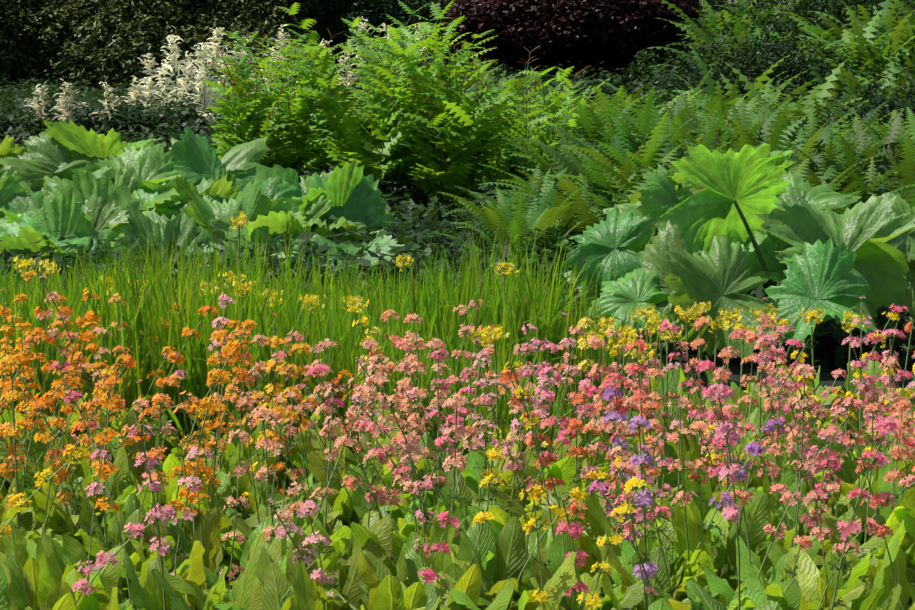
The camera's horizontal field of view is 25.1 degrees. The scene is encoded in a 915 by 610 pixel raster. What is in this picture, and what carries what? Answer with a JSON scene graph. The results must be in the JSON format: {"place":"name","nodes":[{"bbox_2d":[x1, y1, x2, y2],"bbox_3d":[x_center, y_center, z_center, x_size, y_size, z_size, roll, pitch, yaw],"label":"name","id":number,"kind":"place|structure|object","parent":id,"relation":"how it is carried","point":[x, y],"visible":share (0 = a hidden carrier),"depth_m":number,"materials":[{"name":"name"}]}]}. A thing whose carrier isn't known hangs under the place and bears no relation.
{"place":"outdoors","nodes":[
{"label":"outdoors","id":0,"kind":"place"},
{"bbox_2d":[2,10,914,609],"bbox_3d":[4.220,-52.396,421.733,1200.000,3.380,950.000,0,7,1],"label":"ground","id":1,"kind":"structure","parent":0,"point":[826,378],"depth_m":11.39,"materials":[{"name":"soil"}]},
{"bbox_2d":[0,74,403,150],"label":"aruncus foliage","id":2,"kind":"object","parent":1,"relation":"on","point":[188,113],"visible":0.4,"depth_m":25.11,"materials":[{"name":"green plant"}]},
{"bbox_2d":[38,46,420,137],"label":"flower stems","id":3,"kind":"object","parent":2,"relation":"attached to","point":[192,93],"visible":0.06,"depth_m":24.99,"materials":[{"name":"plant"}]},
{"bbox_2d":[20,16,434,142],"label":"white flowers","id":4,"kind":"object","parent":3,"relation":"attached to","point":[154,88],"visible":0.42,"depth_m":25.49,"materials":[{"name":"white plant"}]},
{"bbox_2d":[0,0,421,99],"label":"yew hedge","id":5,"kind":"object","parent":1,"relation":"on","point":[95,42],"visible":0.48,"depth_m":36.07,"materials":[{"name":"green plant"}]},
{"bbox_2d":[0,217,664,488],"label":"grass","id":6,"kind":"structure","parent":1,"relation":"on","point":[333,319],"depth_m":7.82,"materials":[{"name":"green plant"}]},
{"bbox_2d":[196,0,601,226],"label":"osmunda fronds","id":7,"kind":"object","parent":1,"relation":"on","point":[422,159],"visible":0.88,"depth_m":17.09,"materials":[{"name":"green plant"}]},
{"bbox_2d":[13,210,865,496],"bbox_3d":[-0.169,0.201,7.902,3.377,0.972,1.116,4,8,28],"label":"cowslip","id":8,"kind":"object","parent":1,"relation":"on","point":[738,324],"depth_m":7.49,"materials":[{"name":"yellow plant"}]},
{"bbox_2d":[0,271,914,609],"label":"primula","id":9,"kind":"object","parent":1,"relation":"on","point":[378,563],"depth_m":5.75,"materials":[{"name":"pink plant"}]},
{"bbox_2d":[0,119,914,359],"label":"gunnera leaves","id":10,"kind":"object","parent":1,"relation":"on","point":[88,189],"visible":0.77,"depth_m":11.41,"materials":[{"name":"green plant"}]},
{"bbox_2d":[0,14,914,371],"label":"groundcover leaves","id":11,"kind":"object","parent":1,"relation":"on","point":[418,220],"visible":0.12,"depth_m":12.79,"materials":[{"name":"green plant"}]},
{"bbox_2d":[435,0,702,93],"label":"maple","id":12,"kind":"object","parent":1,"relation":"on","point":[593,33],"depth_m":31.77,"materials":[{"name":"purple plant"}]},
{"bbox_2d":[422,0,782,80],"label":"tree crowns","id":13,"kind":"object","parent":1,"relation":"on","point":[452,50],"visible":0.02,"depth_m":44.92,"materials":[{"name":"green plant"}]},
{"bbox_2d":[311,0,914,147],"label":"shrub","id":14,"kind":"object","parent":1,"relation":"on","point":[770,61],"depth_m":25.08,"materials":[{"name":"green plant"}]},
{"bbox_2d":[315,0,914,294],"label":"bank ferns","id":15,"kind":"object","parent":1,"relation":"on","point":[616,148],"visible":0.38,"depth_m":16.99,"materials":[{"name":"green plant"}]},
{"bbox_2d":[364,183,905,374],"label":"leaf stalks","id":16,"kind":"object","parent":1,"relation":"on","point":[790,351],"visible":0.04,"depth_m":11.30,"materials":[{"name":"green plant"}]},
{"bbox_2d":[429,0,756,33],"label":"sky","id":17,"kind":"structure","parent":0,"point":[446,0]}
]}

